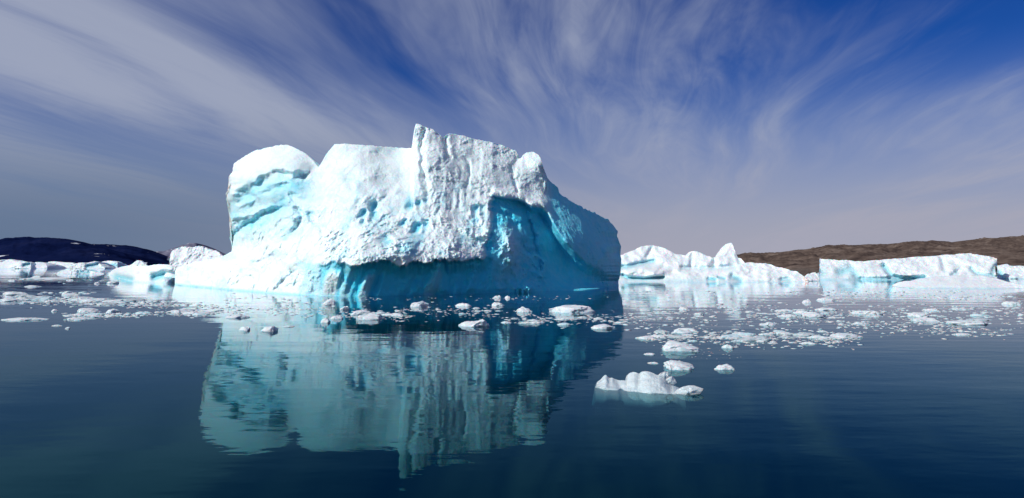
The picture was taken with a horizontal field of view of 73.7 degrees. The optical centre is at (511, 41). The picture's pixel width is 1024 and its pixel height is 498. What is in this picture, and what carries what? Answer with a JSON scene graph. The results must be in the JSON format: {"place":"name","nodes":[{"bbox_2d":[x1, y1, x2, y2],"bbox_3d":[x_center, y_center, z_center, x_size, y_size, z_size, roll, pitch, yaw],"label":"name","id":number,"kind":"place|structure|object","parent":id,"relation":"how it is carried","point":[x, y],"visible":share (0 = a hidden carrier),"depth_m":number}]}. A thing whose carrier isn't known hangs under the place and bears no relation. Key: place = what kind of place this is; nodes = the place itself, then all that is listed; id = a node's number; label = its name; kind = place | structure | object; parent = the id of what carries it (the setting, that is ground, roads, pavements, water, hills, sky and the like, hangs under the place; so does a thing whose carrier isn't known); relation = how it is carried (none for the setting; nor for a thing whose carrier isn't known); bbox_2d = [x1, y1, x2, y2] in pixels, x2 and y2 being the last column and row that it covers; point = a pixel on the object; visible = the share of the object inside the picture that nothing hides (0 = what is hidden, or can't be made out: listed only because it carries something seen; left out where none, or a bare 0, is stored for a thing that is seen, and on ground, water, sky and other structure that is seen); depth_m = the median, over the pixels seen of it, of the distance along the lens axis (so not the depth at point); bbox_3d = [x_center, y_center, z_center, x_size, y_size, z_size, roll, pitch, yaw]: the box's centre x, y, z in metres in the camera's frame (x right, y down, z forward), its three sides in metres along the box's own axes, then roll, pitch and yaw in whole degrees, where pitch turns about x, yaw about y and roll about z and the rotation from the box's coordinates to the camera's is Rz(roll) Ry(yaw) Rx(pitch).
{"place":"outdoors","nodes":[
{"label":"outdoors","id":0,"kind":"place"},
{"bbox_2d":[0,237,168,263],"bbox_3d":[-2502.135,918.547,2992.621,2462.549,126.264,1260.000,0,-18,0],"label":"hill","id":1,"kind":"structure","parent":0,"point":[38,249],"depth_m":2666.08},
{"bbox_2d":[93,244,169,263],"bbox_3d":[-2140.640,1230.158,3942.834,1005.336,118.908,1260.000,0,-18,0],"label":"hill","id":2,"kind":"structure","parent":0,"point":[140,252],"depth_m":3808.59},
{"bbox_2d":[156,243,225,256],"bbox_3d":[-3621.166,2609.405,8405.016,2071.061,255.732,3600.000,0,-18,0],"label":"mountain","id":3,"kind":"structure","parent":0,"point":[167,252],"depth_m":8037.51},
{"bbox_2d":[0,329,1023,497],"bbox_3d":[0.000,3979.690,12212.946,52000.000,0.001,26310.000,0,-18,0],"label":"water","id":4,"kind":"structure","parent":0,"point":[501,418],"depth_m":48.80},
{"bbox_2d":[592,371,702,419],"bbox_3d":[3.181,8.950,17.231,1.960,1.126,2.885,10,-21,-29],"label":"growler","id":5,"kind":"object","parent":4,"relation":"in","point":[651,393],"visible":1,"depth_m":16.88},
{"bbox_2d":[0,264,1023,359],"bbox_3d":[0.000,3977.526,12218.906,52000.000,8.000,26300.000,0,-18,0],"label":"water","id":6,"kind":"structure","parent":0,"point":[622,299],"depth_m":41.96},
{"bbox_2d":[0,298,24,301],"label":"ice floe","id":7,"kind":"object","parent":6,"relation":"on","point":[6,300],"visible":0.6,"depth_m":56.53},
{"bbox_2d":[2,291,26,294],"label":"ice floe","id":8,"kind":"object","parent":6,"relation":"on","point":[13,293],"visible":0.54,"depth_m":67.72},
{"bbox_2d":[0,259,35,268],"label":"iceberg","id":9,"kind":"object","parent":6,"relation":"on","point":[12,264],"visible":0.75,"depth_m":385.63},
{"bbox_2d":[1,317,47,320],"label":"ice floe","id":10,"kind":"object","parent":6,"relation":"on","point":[17,319],"visible":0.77,"depth_m":37.79},
{"bbox_2d":[27,297,54,299],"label":"ice floe","id":11,"kind":"object","parent":6,"relation":"on","point":[48,298],"visible":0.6,"depth_m":58.29},
{"bbox_2d":[32,262,65,268],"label":"iceberg","id":12,"kind":"object","parent":6,"relation":"on","point":[40,265],"visible":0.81,"depth_m":395.94},
{"bbox_2d":[22,277,83,278],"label":"ice floe","id":13,"kind":"object","parent":6,"relation":"on","point":[54,278],"visible":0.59,"depth_m":134.61},
{"bbox_2d":[48,261,75,267],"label":"iceberg","id":14,"kind":"object","parent":6,"relation":"on","point":[67,264],"visible":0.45,"depth_m":426.29},
{"bbox_2d":[66,317,90,319],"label":"ice floe","id":15,"kind":"object","parent":6,"relation":"on","point":[77,318],"visible":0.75,"depth_m":38.14},
{"bbox_2d":[56,269,103,273],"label":"iceberg","id":16,"kind":"object","parent":6,"relation":"on","point":[72,271],"visible":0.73,"depth_m":200.88},
{"bbox_2d":[68,296,95,299],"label":"ice floe","id":17,"kind":"object","parent":6,"relation":"on","point":[75,298],"visible":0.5,"depth_m":58.76},
{"bbox_2d":[77,308,100,312],"bbox_3d":[-27.297,17.372,43.921,1.615,0.403,1.483,3,-18,-11],"label":"ice floe","id":18,"kind":"object","parent":6,"relation":"on","point":[87,310],"visible":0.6,"depth_m":43.72},
{"bbox_2d":[83,315,100,317],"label":"ice floe","id":19,"kind":"object","parent":6,"relation":"on","point":[90,316],"visible":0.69,"depth_m":39.56},
{"bbox_2d":[69,261,115,268],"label":"iceberg","id":20,"kind":"object","parent":6,"relation":"on","point":[97,265],"visible":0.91,"depth_m":401.47},
{"bbox_2d":[84,299,101,301],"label":"ice floe","id":21,"kind":"object","parent":6,"relation":"on","point":[91,300],"visible":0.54,"depth_m":55.40},
{"bbox_2d":[84,313,105,314],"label":"ice floe","id":22,"kind":"object","parent":6,"relation":"on","point":[95,314],"visible":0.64,"depth_m":41.60},
{"bbox_2d":[102,299,123,301],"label":"ice floe","id":23,"kind":"object","parent":6,"relation":"on","point":[116,300],"visible":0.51,"depth_m":55.39},
{"bbox_2d":[107,280,118,283],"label":"ice floe","id":24,"kind":"object","parent":6,"relation":"on","point":[113,282],"visible":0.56,"depth_m":105.47},
{"bbox_2d":[106,309,120,312],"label":"ice floe","id":25,"kind":"object","parent":6,"relation":"on","point":[113,311],"visible":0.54,"depth_m":43.47},
{"bbox_2d":[103,261,127,267],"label":"iceberg","id":26,"kind":"object","parent":6,"relation":"on","point":[116,264],"visible":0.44,"depth_m":456.90},
{"bbox_2d":[121,298,144,300],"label":"ice floe","id":27,"kind":"object","parent":6,"relation":"on","point":[133,299],"visible":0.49,"depth_m":56.94},
{"bbox_2d":[131,260,146,265],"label":"iceberg","id":28,"kind":"object","parent":6,"relation":"on","point":[139,263],"visible":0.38,"depth_m":277.12},
{"bbox_2d":[109,264,175,282],"bbox_3d":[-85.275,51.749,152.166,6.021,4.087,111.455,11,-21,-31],"label":"iceberg","id":29,"kind":"object","parent":6,"relation":"on","point":[161,273],"visible":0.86,"depth_m":114.12},
{"bbox_2d":[166,310,189,312],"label":"ice floe","id":30,"kind":"object","parent":6,"relation":"on","point":[177,311],"visible":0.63,"depth_m":43.49},
{"bbox_2d":[169,246,222,269],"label":"iceberg","id":31,"kind":"object","parent":6,"relation":"on","point":[181,256],"visible":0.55,"depth_m":279.81},
{"bbox_2d":[198,311,216,312],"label":"ice floe","id":32,"kind":"object","parent":6,"relation":"on","point":[206,312],"visible":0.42,"depth_m":43.03},
{"bbox_2d":[224,315,249,317],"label":"ice floe","id":33,"kind":"object","parent":6,"relation":"on","point":[238,316],"visible":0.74,"depth_m":39.43},
{"bbox_2d":[240,326,249,330],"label":"ice floe","id":34,"kind":"object","parent":6,"relation":"on","point":[245,328],"visible":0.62,"depth_m":32.02},
{"bbox_2d":[261,326,277,331],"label":"ice lump","id":35,"kind":"object","parent":6,"relation":"on","point":[270,329],"visible":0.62,"depth_m":31.49},
{"bbox_2d":[321,317,330,322],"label":"ice lump","id":36,"kind":"object","parent":6,"relation":"on","point":[325,320],"visible":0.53,"depth_m":36.14},
{"bbox_2d":[322,298,334,304],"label":"ice lump","id":37,"kind":"object","parent":6,"relation":"on","point":[330,301],"visible":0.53,"depth_m":51.51},
{"bbox_2d":[330,315,343,318],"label":"ice floe","id":38,"kind":"object","parent":6,"relation":"on","point":[336,317],"visible":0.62,"depth_m":38.55},
{"bbox_2d":[350,310,371,314],"bbox_3d":[-9.204,16.759,42.043,1.350,0.422,1.272,0,-18,-1],"label":"ice lump","id":39,"kind":"object","parent":6,"relation":"on","point":[361,312],"visible":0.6,"depth_m":41.64},
{"bbox_2d":[356,313,382,319],"bbox_3d":[-8.010,15.598,38.504,1.661,0.512,1.350,-2,-18,6],"label":"ice lump","id":40,"kind":"object","parent":6,"relation":"on","point":[371,316],"visible":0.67,"depth_m":38.09},
{"bbox_2d":[175,124,620,295],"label":"iceberg","id":41,"kind":"object","parent":6,"relation":"on","point":[431,212],"visible":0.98,"depth_m":79.95},
{"bbox_2d":[410,301,428,306],"bbox_3d":[-6.656,19.175,49.557,1.451,0.620,1.396,4,-18,-12],"label":"ice lump","id":42,"kind":"object","parent":6,"relation":"on","point":[420,304],"visible":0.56,"depth_m":49.28},
{"bbox_2d":[455,303,470,306],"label":"ice floe","id":43,"kind":"object","parent":6,"relation":"on","point":[463,305],"visible":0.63,"depth_m":49.69},
{"bbox_2d":[459,319,489,326],"bbox_3d":[-1.777,14.288,34.487,1.769,0.545,1.296,16,-24,-40],"label":"ice lump","id":44,"kind":"object","parent":6,"relation":"on","point":[481,323],"visible":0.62,"depth_m":34.08},
{"bbox_2d":[492,302,503,305],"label":"ice floe","id":45,"kind":"object","parent":6,"relation":"on","point":[496,304],"visible":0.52,"depth_m":50.22},
{"bbox_2d":[0,290,1023,356],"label":"brash ice","id":46,"kind":"structure","parent":6,"relation":"on","point":[720,338],"depth_m":41.59},
{"bbox_2d":[516,307,531,311],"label":"ice lump","id":47,"kind":"object","parent":6,"relation":"on","point":[522,309],"visible":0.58,"depth_m":43.95},
{"bbox_2d":[518,320,543,323],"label":"ice floe","id":48,"kind":"object","parent":6,"relation":"on","point":[533,322],"visible":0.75,"depth_m":35.73},
{"bbox_2d":[549,305,594,312],"bbox_3d":[3.739,17.398,44.100,3.150,0.652,2.438,-15,-23,39],"label":"ice lump","id":49,"kind":"object","parent":6,"relation":"on","point":[573,309],"visible":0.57,"depth_m":43.64},
{"bbox_2d":[591,324,614,328],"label":"ice floe","id":50,"kind":"object","parent":6,"relation":"on","point":[602,326],"visible":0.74,"depth_m":32.85},
{"bbox_2d":[636,336,654,340],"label":"ice floe","id":51,"kind":"object","parent":6,"relation":"on","point":[645,338],"visible":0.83,"depth_m":28.33},
{"bbox_2d":[650,335,666,338],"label":"ice floe","id":52,"kind":"object","parent":6,"relation":"on","point":[660,336],"visible":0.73,"depth_m":28.96},
{"bbox_2d":[654,330,668,332],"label":"ice floe","id":53,"kind":"object","parent":6,"relation":"on","point":[660,331],"visible":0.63,"depth_m":31.01},
{"bbox_2d":[667,335,685,338],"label":"ice floe","id":54,"kind":"object","parent":6,"relation":"on","point":[675,336],"visible":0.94,"depth_m":28.96},
{"bbox_2d":[663,360,694,373],"bbox_3d":[5.036,9.762,20.478,0.954,0.348,0.964,1,-18,-2],"label":"ice lump","id":55,"kind":"object","parent":6,"relation":"on","point":[676,367],"visible":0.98,"depth_m":20.26},
{"bbox_2d":[660,340,699,355],"bbox_3d":[6.109,11.185,24.919,1.450,0.499,1.277,-3,-18,10],"label":"ice lump","id":56,"kind":"object","parent":6,"relation":"on","point":[672,348],"visible":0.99,"depth_m":24.46},
{"bbox_2d":[672,329,691,333],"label":"ice floe","id":57,"kind":"object","parent":6,"relation":"on","point":[681,331],"visible":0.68,"depth_m":30.86},
{"bbox_2d":[675,328,696,331],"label":"ice floe","id":58,"kind":"object","parent":6,"relation":"on","point":[692,329],"visible":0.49,"depth_m":31.66},
{"bbox_2d":[619,243,808,281],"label":"iceberg","id":59,"kind":"object","parent":6,"relation":"on","point":[651,263],"visible":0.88,"depth_m":121.76},
{"bbox_2d":[714,364,735,372],"bbox_3d":[6.338,9.737,20.351,0.660,0.226,0.496,-1,-18,4],"label":"ice lump","id":60,"kind":"object","parent":6,"relation":"on","point":[725,368],"visible":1,"depth_m":20.18},
{"bbox_2d":[721,344,734,350],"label":"ice floe","id":61,"kind":"object","parent":6,"relation":"on","point":[727,347],"visible":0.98,"depth_m":25.29},
{"bbox_2d":[721,334,741,339],"bbox_3d":[9.241,12.524,28.927,1.068,0.221,0.643,5,-19,-15],"label":"ice floe","id":62,"kind":"object","parent":6,"relation":"on","point":[732,335],"visible":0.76,"depth_m":28.76},
{"bbox_2d":[731,339,742,342],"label":"ice floe","id":63,"kind":"object","parent":6,"relation":"on","point":[737,340],"visible":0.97,"depth_m":27.36},
{"bbox_2d":[737,333,755,334],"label":"ice floe","id":64,"kind":"object","parent":6,"relation":"on","point":[746,334],"visible":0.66,"depth_m":29.94},
{"bbox_2d":[739,336,755,342],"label":"ice floe","id":65,"kind":"object","parent":6,"relation":"on","point":[749,339],"visible":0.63,"depth_m":27.82},
{"bbox_2d":[754,336,771,341],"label":"ice floe","id":66,"kind":"object","parent":6,"relation":"on","point":[764,338],"visible":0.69,"depth_m":27.88},
{"bbox_2d":[759,322,775,325],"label":"ice floe","id":67,"kind":"object","parent":6,"relation":"on","point":[770,323],"visible":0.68,"depth_m":34.75},
{"bbox_2d":[774,331,792,334],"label":"ice floe","id":68,"kind":"object","parent":6,"relation":"on","point":[784,333],"visible":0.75,"depth_m":30.25},
{"bbox_2d":[777,314,798,316],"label":"ice floe","id":69,"kind":"object","parent":6,"relation":"on","point":[788,315],"visible":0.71,"depth_m":40.19},
{"bbox_2d":[793,332,815,335],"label":"ice floe","id":70,"kind":"object","parent":6,"relation":"on","point":[804,334],"visible":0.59,"depth_m":29.65},
{"bbox_2d":[799,342,814,344],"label":"ice floe","id":71,"kind":"object","parent":6,"relation":"on","point":[806,343],"visible":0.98,"depth_m":26.58},
{"bbox_2d":[805,272,818,280],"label":"iceberg","id":72,"kind":"object","parent":6,"relation":"on","point":[813,276],"visible":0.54,"depth_m":121.12},
{"bbox_2d":[801,312,825,316],"bbox_3d":[17.830,16.254,40.454,1.431,0.338,1.304,2,-18,-7],"label":"ice floe","id":73,"kind":"object","parent":6,"relation":"on","point":[814,314],"visible":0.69,"depth_m":40.07},
{"bbox_2d":[807,335,828,338],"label":"ice floe","id":74,"kind":"object","parent":6,"relation":"on","point":[818,337],"visible":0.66,"depth_m":28.59},
{"bbox_2d":[815,307,836,310],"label":"ice floe","id":75,"kind":"object","parent":6,"relation":"on","point":[826,309],"visible":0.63,"depth_m":45.63},
{"bbox_2d":[817,298,834,300],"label":"ice floe","id":76,"kind":"object","parent":6,"relation":"on","point":[823,299],"visible":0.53,"depth_m":57.28},
{"bbox_2d":[830,333,861,337],"bbox_3d":[14.183,12.619,29.219,1.302,0.221,1.063,4,-18,-11],"label":"ice floe","id":77,"kind":"object","parent":6,"relation":"on","point":[844,335],"visible":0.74,"depth_m":28.96},
{"bbox_2d":[853,322,867,324],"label":"ice floe","id":78,"kind":"object","parent":6,"relation":"on","point":[860,323],"visible":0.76,"depth_m":35.10},
{"bbox_2d":[850,310,882,314],"bbox_3d":[21.944,16.858,42.317,1.860,0.352,1.745,1,-18,-3],"label":"ice floe","id":79,"kind":"object","parent":6,"relation":"on","point":[871,312],"visible":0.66,"depth_m":41.91},
{"bbox_2d":[817,253,996,279],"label":"iceberg","id":80,"kind":"object","parent":6,"relation":"on","point":[911,268],"visible":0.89,"depth_m":133.25},
{"bbox_2d":[906,312,930,316],"bbox_3d":[24.022,16.261,40.488,1.135,0.372,1.364,13,-22,-35],"label":"ice floe","id":81,"kind":"object","parent":6,"relation":"on","point":[916,314],"visible":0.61,"depth_m":40.20},
{"bbox_2d":[910,317,939,321],"bbox_3d":[22.528,15.239,37.318,1.395,0.312,1.326,-1,-18,4],"label":"ice floe","id":82,"kind":"object","parent":6,"relation":"on","point":[923,319],"visible":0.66,"depth_m":37.04},
{"bbox_2d":[922,308,938,310],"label":"ice floe","id":83,"kind":"object","parent":6,"relation":"on","point":[931,309],"visible":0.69,"depth_m":45.16},
{"bbox_2d":[892,275,1023,288],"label":"iceberg","id":84,"kind":"object","parent":6,"relation":"on","point":[964,282],"visible":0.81,"depth_m":88.23},
{"bbox_2d":[952,333,970,335],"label":"ice floe","id":85,"kind":"object","parent":6,"relation":"on","point":[962,334],"visible":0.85,"depth_m":29.84},
{"bbox_2d":[946,320,987,324],"bbox_3d":[23.676,14.685,35.594,2.163,0.267,1.748,2,-18,-5],"label":"ice floe","id":86,"kind":"object","parent":6,"relation":"on","point":[964,322],"visible":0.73,"depth_m":35.05},
{"bbox_2d":[966,318,991,320],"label":"ice floe","id":87,"kind":"object","parent":6,"relation":"on","point":[983,319],"visible":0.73,"depth_m":37.77},
{"bbox_2d":[970,314,988,315],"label":"ice floe","id":88,"kind":"object","parent":6,"relation":"on","point":[979,315],"visible":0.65,"depth_m":40.62},
{"bbox_2d":[997,264,1023,278],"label":"iceberg","id":89,"kind":"object","parent":6,"relation":"on","point":[1005,271],"visible":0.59,"depth_m":139.95},
{"bbox_2d":[1001,301,1021,304],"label":"ice floe","id":90,"kind":"object","parent":6,"relation":"on","point":[1010,303],"visible":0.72,"depth_m":51.83},
{"bbox_2d":[0,0,1023,257],"label":"sky","id":91,"kind":"structure","parent":0,"point":[702,126]},
{"bbox_2d":[737,235,1023,268],"bbox_3d":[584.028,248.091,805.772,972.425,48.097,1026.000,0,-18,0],"label":"hill","id":92,"kind":"structure","parent":0,"point":[1009,250],"depth_m":570.14}
]}

